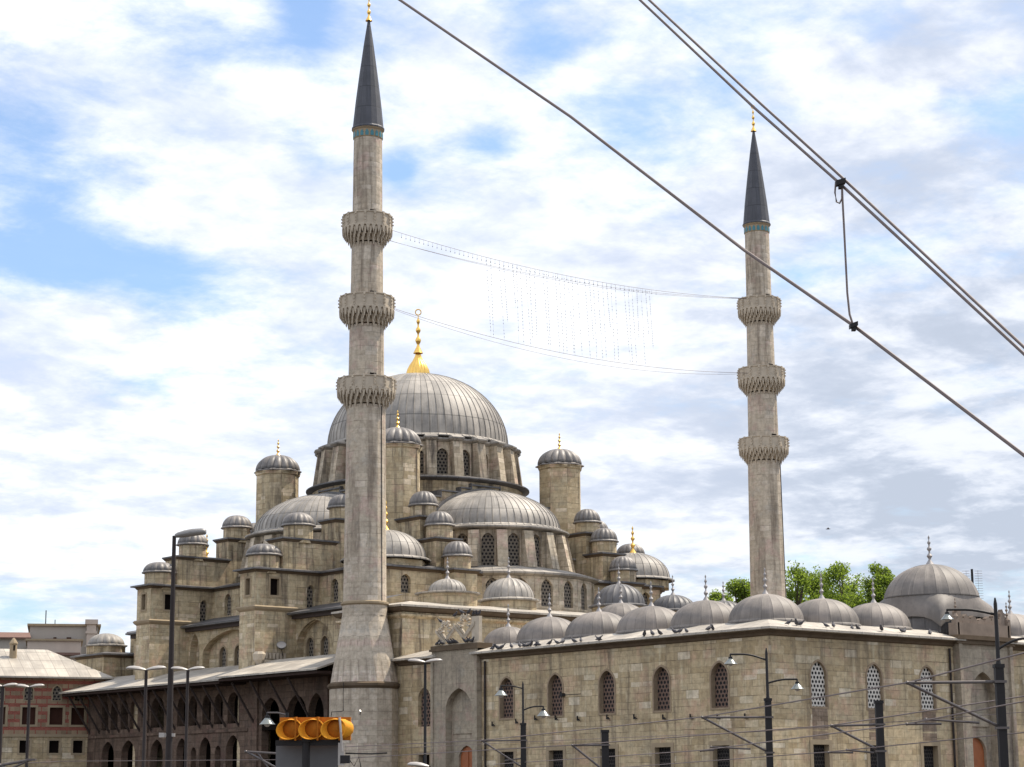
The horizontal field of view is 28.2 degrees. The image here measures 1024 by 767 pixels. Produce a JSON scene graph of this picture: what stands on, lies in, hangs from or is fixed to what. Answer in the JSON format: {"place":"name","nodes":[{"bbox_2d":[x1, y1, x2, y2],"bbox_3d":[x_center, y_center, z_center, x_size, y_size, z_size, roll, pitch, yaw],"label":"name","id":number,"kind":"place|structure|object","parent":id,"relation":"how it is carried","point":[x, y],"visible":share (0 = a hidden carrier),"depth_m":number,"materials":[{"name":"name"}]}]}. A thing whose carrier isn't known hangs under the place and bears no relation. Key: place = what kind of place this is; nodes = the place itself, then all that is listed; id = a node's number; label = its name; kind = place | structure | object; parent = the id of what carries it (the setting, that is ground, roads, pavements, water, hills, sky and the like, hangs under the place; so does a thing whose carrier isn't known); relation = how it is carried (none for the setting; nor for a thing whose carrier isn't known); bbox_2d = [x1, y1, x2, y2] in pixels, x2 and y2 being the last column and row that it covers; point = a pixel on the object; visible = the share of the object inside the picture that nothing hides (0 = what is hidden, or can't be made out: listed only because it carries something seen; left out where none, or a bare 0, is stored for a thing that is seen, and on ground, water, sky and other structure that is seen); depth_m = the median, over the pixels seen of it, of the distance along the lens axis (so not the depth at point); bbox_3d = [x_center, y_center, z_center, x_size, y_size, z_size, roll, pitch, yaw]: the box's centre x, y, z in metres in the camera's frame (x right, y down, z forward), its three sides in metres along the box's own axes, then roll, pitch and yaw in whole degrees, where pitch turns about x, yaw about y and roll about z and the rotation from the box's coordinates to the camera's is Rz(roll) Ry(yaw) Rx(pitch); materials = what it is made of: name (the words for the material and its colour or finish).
{"place":"outdoors","nodes":[
{"label":"outdoors","id":0,"kind":"place"},
{"bbox_2d":[0,632,30,740],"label":"red roofed building","id":1,"kind":"structure","parent":0,"point":[6,638],"depth_m":232.04,"materials":[{"name":"ceramic"}]},
{"bbox_2d":[26,639,82,660],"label":"terrace building","id":2,"kind":"structure","parent":0,"point":[67,648],"depth_m":224.13,"materials":[{"name":"stone"}]},
{"bbox_2d":[0,638,114,766],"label":"royal pavilion","id":3,"kind":"structure","parent":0,"point":[58,731],"depth_m":165.41,"materials":[{"name":"stone"}]},
{"bbox_2d":[27,610,100,654],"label":"apartment building","id":4,"kind":"structure","parent":0,"point":[88,630],"depth_m":238.15,"materials":[{"name":"concrete"}]},
{"bbox_2d":[0,0,1023,651],"label":"sky","id":5,"kind":"structure","parent":0,"point":[176,176],"materials":[{"name":"white"}]},
{"bbox_2d":[398,0,1023,456],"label":"overhead cable","id":6,"kind":"object","parent":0,"point":[920,376],"visible":1,"depth_m":15.20,"materials":[{"name":"metal"}]},
{"bbox_2d":[639,0,1023,355],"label":"overhead cable","id":7,"kind":"object","parent":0,"point":[958,293],"visible":1,"depth_m":14.48,"materials":[{"name":"metal"}]},
{"bbox_2d":[648,0,1023,348],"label":"overhead cable","id":8,"kind":"object","parent":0,"point":[965,292],"visible":1,"depth_m":14.50,"materials":[{"name":"metal"}]},
{"bbox_2d":[834,178,857,331],"bbox_3d":[2.359,-0.914,14.404,0.125,1.115,0.069,0,-11,0],"label":"cable dropper","id":9,"kind":"object","parent":8,"relation":"hanging from","point":[839,183],"visible":1,"depth_m":14.42,"materials":[{"name":"metal"}]},
{"label":"ground","id":10,"kind":"structure","parent":0,"visible":0},
{"bbox_2d":[0,683,17,763],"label":"street lamp","id":11,"kind":"object","parent":10,"relation":"on","point":[2,704],"visible":1,"depth_m":55.59,"materials":[{"name":"grey metal"}]},
{"bbox_2d":[0,758,36,766],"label":"tram pole","id":12,"kind":"object","parent":10,"relation":"on","point":[21,762],"visible":1,"depth_m":38.29,"materials":[{"name":"black metal"}]},
{"bbox_2d":[18,759,275,763],"bbox_3d":[-10.385,10.485,56.439,8.917,0.119,1.064,-4,-12,16],"label":"tram wire","id":13,"kind":"object","parent":12,"relation":"attached to","point":[148,760],"visible":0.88,"depth_m":56.55,"materials":[{"name":"metal"}]},
{"bbox_2d":[16,684,44,766],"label":"street lamp","id":14,"kind":"object","parent":10,"relation":"on","point":[28,719],"visible":0.85,"depth_m":57.66,"materials":[{"name":"grey metal"}]},
{"bbox_2d":[126,666,165,766],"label":"street lamp","id":15,"kind":"object","parent":10,"relation":"on","point":[145,703],"visible":1,"depth_m":60.34,"materials":[{"name":"grey metal"}]},
{"bbox_2d":[159,528,205,766],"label":"mast lamp","id":16,"kind":"object","parent":10,"relation":"on","point":[169,734],"visible":1,"depth_m":64.64,"materials":[{"name":"grey metal"}]},
{"bbox_2d":[171,666,204,766],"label":"street lamp","id":17,"kind":"object","parent":10,"relation":"on","point":[187,708],"visible":1,"depth_m":62.48,"materials":[{"name":"grey metal"}]},
{"bbox_2d":[244,750,275,766],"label":"tram pole","id":18,"kind":"object","parent":10,"relation":"on","point":[258,758],"visible":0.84,"depth_m":45.02,"materials":[{"name":"black metal"}]},
{"bbox_2d":[260,712,288,726],"bbox_3d":[-5.031,9.753,42.698,0.627,5.666,0.339,3,-12,-15],"label":"lamp post","id":19,"kind":"object","parent":10,"relation":"on","point":[267,721],"visible":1,"depth_m":43.15,"materials":[{"name":"black metal"}]},
{"bbox_2d":[276,745,337,766],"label":"sign board","id":20,"kind":"object","parent":10,"relation":"on","point":[320,756],"visible":0.79,"depth_m":29.64,"materials":[{"name":"metal"}]},
{"bbox_2d":[275,717,386,766],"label":"tram signal","id":21,"kind":"object","parent":10,"relation":"on","point":[305,733],"visible":1,"depth_m":29.36,"materials":[{"name":"orange metal"}]},
{"bbox_2d":[327,0,399,766],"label":"minaret","id":22,"kind":"object","parent":10,"relation":"on","point":[364,668],"visible":1,"depth_m":137.63,"materials":[{"name":"stone"}]},
{"bbox_2d":[331,682,360,715],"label":"floodlight","id":23,"kind":"object","parent":22,"relation":"attached to","point":[343,703],"visible":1,"depth_m":133.26,"materials":[{"name":"metal"}]},
{"bbox_2d":[59,309,736,766],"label":"mosque","id":24,"kind":"structure","parent":10,"relation":"on","point":[471,525],"depth_m":158.75,"materials":[{"name":"grey stone"}]},
{"bbox_2d":[277,641,285,655],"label":"floodlight","id":25,"kind":"object","parent":24,"relation":"attached to","point":[281,645],"visible":1,"depth_m":150.29,"materials":[{"name":"black metal"}]},
{"bbox_2d":[407,762,430,766],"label":"street lamp","id":26,"kind":"object","parent":10,"relation":"on","point":[419,764],"visible":1,"depth_m":58.82,"materials":[{"name":"white metal"}]},
{"bbox_2d":[408,658,441,763],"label":"street lamp","id":27,"kind":"object","parent":10,"relation":"on","point":[425,696],"visible":0.96,"depth_m":74.11,"materials":[{"name":"black metal"}]},
{"bbox_2d":[481,681,549,766],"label":"lamp post","id":28,"kind":"object","parent":10,"relation":"on","point":[501,693],"visible":1,"depth_m":61.07,"materials":[{"name":"black metal"}]},
{"bbox_2d":[344,712,1022,750],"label":"tram wire","id":29,"kind":"object","parent":28,"relation":"attached to","point":[689,734],"visible":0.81,"depth_m":54.60,"materials":[{"name":"metal"}]},
{"bbox_2d":[346,652,1023,746],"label":"tram wire","id":30,"kind":"object","parent":28,"relation":"attached to","point":[743,709],"visible":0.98,"depth_m":40.70,"materials":[{"name":"metal"}]},
{"bbox_2d":[494,701,1023,764],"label":"tram wire","id":31,"kind":"object","parent":28,"relation":"attached to","point":[799,737],"visible":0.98,"depth_m":37.52,"materials":[{"name":"metal"}]},
{"bbox_2d":[571,730,609,766],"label":"tram pole","id":32,"kind":"object","parent":10,"relation":"on","point":[605,747],"visible":1,"depth_m":49.11,"materials":[{"name":"black metal"}]},
{"bbox_2d":[355,696,1023,757],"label":"tram wire","id":33,"kind":"object","parent":32,"relation":"attached to","point":[718,733],"visible":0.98,"depth_m":43.80,"materials":[{"name":"metal"}]},
{"bbox_2d":[391,535,1023,766],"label":"courtyard","id":34,"kind":"structure","parent":10,"relation":"on","point":[624,671],"depth_m":118.87,"materials":[{"name":"stone"}]},
{"bbox_2d":[416,751,429,766],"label":"window","id":35,"kind":"structure","parent":34,"relation":"in","point":[420,757],"depth_m":132.77,"materials":[{"name":"stone"}]},
{"bbox_2d":[421,690,429,726],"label":"window","id":36,"kind":"structure","parent":34,"relation":"in","point":[428,695],"depth_m":133.29,"materials":[{"name":"stone"}]},
{"bbox_2d":[484,661,485,766],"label":"drainpipe","id":37,"kind":"object","parent":34,"relation":"attached to","point":[484,712],"visible":1,"depth_m":127.93,"materials":[{"name":"metal"}]},
{"bbox_2d":[499,676,514,719],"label":"window","id":38,"kind":"structure","parent":34,"relation":"in","point":[506,703],"depth_m":127.03,"materials":[{"name":"beige stone"}]},
{"bbox_2d":[497,747,516,766],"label":"window","id":39,"kind":"structure","parent":34,"relation":"in","point":[511,753],"depth_m":126.38,"materials":[{"name":"stone"}]},
{"bbox_2d":[547,672,563,717],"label":"window","id":40,"kind":"structure","parent":34,"relation":"in","point":[555,704],"depth_m":123.62,"materials":[{"name":"beige stone"}]},
{"bbox_2d":[546,746,565,766],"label":"window","id":41,"kind":"structure","parent":34,"relation":"in","point":[551,753],"depth_m":122.91,"materials":[{"name":"stone"}]},
{"bbox_2d":[598,669,615,714],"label":"window","id":42,"kind":"structure","parent":34,"relation":"in","point":[606,681],"depth_m":120.15,"materials":[{"name":"beige stone"}]},
{"bbox_2d":[597,744,618,766],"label":"window","id":43,"kind":"structure","parent":34,"relation":"in","point":[613,748],"depth_m":119.22,"materials":[{"name":"stone"}]},
{"bbox_2d":[652,665,671,712],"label":"window","id":44,"kind":"structure","parent":34,"relation":"in","point":[661,678],"depth_m":116.69,"materials":[{"name":"beige stone"}]},
{"bbox_2d":[651,742,674,766],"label":"window","id":45,"kind":"structure","parent":34,"relation":"in","point":[664,758],"depth_m":115.96,"materials":[{"name":"stone"}]},
{"bbox_2d":[709,660,729,709],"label":"window","id":46,"kind":"structure","parent":34,"relation":"in","point":[719,681],"depth_m":113.21,"materials":[{"name":"beige stone"}]},
{"bbox_2d":[709,740,733,766],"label":"window","id":47,"kind":"structure","parent":34,"relation":"in","point":[718,754],"depth_m":112.46,"materials":[{"name":"stone"}]},
{"bbox_2d":[809,659,828,708],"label":"window","id":48,"kind":"structure","parent":34,"relation":"in","point":[818,674],"depth_m":112.57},
{"bbox_2d":[810,740,832,766],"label":"window","id":49,"kind":"structure","parent":34,"relation":"in","point":[816,759],"depth_m":112.00,"materials":[{"name":"stone"}]},
{"bbox_2d":[865,662,884,709],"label":"window","id":50,"kind":"structure","parent":34,"relation":"in","point":[874,675],"depth_m":115.55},
{"bbox_2d":[866,741,888,766],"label":"window","id":51,"kind":"structure","parent":34,"relation":"in","point":[871,758],"depth_m":114.82,"materials":[{"name":"stone"}]},
{"bbox_2d":[919,665,936,711],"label":"window","id":52,"kind":"structure","parent":34,"relation":"in","point":[927,702],"depth_m":118.52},
{"bbox_2d":[920,741,941,766],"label":"window","id":53,"kind":"structure","parent":34,"relation":"in","point":[931,751],"depth_m":117.95,"materials":[{"name":"stone"}]},
{"bbox_2d":[948,648,955,766],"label":"drainpipe","id":54,"kind":"object","parent":34,"relation":"attached to","point":[952,709],"visible":1,"depth_m":119.25,"materials":[{"name":"grey metal"}]},
{"bbox_2d":[708,589,733,601],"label":"plane tree","id":55,"kind":"object","parent":10,"relation":"on","point":[717,596],"visible":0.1,"depth_m":203.29,"materials":[{"name":"green plant"}]},
{"bbox_2d":[724,577,749,602],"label":"plane tree","id":56,"kind":"object","parent":10,"relation":"on","point":[739,590],"visible":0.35,"depth_m":212.16,"materials":[{"name":"green plant"}]},
{"bbox_2d":[700,648,803,766],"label":"lamp post","id":57,"kind":"object","parent":10,"relation":"on","point":[768,716],"visible":1,"depth_m":45.53,"materials":[{"name":"black metal"}]},
{"bbox_2d":[737,107,789,597],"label":"minaret","id":58,"kind":"object","parent":10,"relation":"on","point":[763,447],"visible":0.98,"depth_m":169.31,"materials":[{"name":"stone"}]},
{"bbox_2d":[392,230,746,373],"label":"festoon lights","id":59,"kind":"object","parent":58,"relation":"hanging from","point":[703,296],"visible":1,"depth_m":154.89,"materials":[{"name":"rubber"}]},
{"bbox_2d":[785,560,816,604],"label":"plane tree","id":60,"kind":"object","parent":10,"relation":"on","point":[801,577],"visible":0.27,"depth_m":203.48,"materials":[{"name":"green plant"}]},
{"bbox_2d":[791,564,835,600],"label":"plane tree","id":61,"kind":"object","parent":10,"relation":"on","point":[814,584],"visible":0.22,"depth_m":212.80,"materials":[{"name":"green plant"}]},
{"bbox_2d":[809,560,862,607],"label":"plane tree","id":62,"kind":"object","parent":10,"relation":"on","point":[838,575],"visible":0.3,"depth_m":204.94,"materials":[{"name":"green plant"}]},
{"bbox_2d":[827,700,886,766],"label":"tram pole","id":63,"kind":"object","parent":10,"relation":"on","point":[880,751],"visible":0.92,"depth_m":40.71,"materials":[{"name":"black metal"}]},
{"bbox_2d":[629,732,1023,766],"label":"tram wire","id":64,"kind":"object","parent":63,"relation":"attached to","point":[836,751],"visible":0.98,"depth_m":40.05,"materials":[{"name":"metal"}]},
{"bbox_2d":[844,573,870,603],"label":"plane tree","id":65,"kind":"object","parent":10,"relation":"on","point":[860,586],"visible":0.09,"depth_m":214.76,"materials":[{"name":"green plant"}]},
{"bbox_2d":[859,561,894,603],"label":"plane tree","id":66,"kind":"object","parent":10,"relation":"on","point":[883,578],"visible":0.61,"depth_m":205.84,"materials":[{"name":"green plant"}]},
{"bbox_2d":[905,598,1023,766],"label":"lamp post","id":67,"kind":"object","parent":10,"relation":"on","point":[999,682],"visible":0.97,"depth_m":32.70,"materials":[{"name":"black metal"}]},
{"bbox_2d":[963,569,982,593],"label":"tv aerial","id":68,"kind":"object","parent":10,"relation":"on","point":[972,580],"visible":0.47,"depth_m":156.09,"materials":[{"name":"black metal"}]}
]}

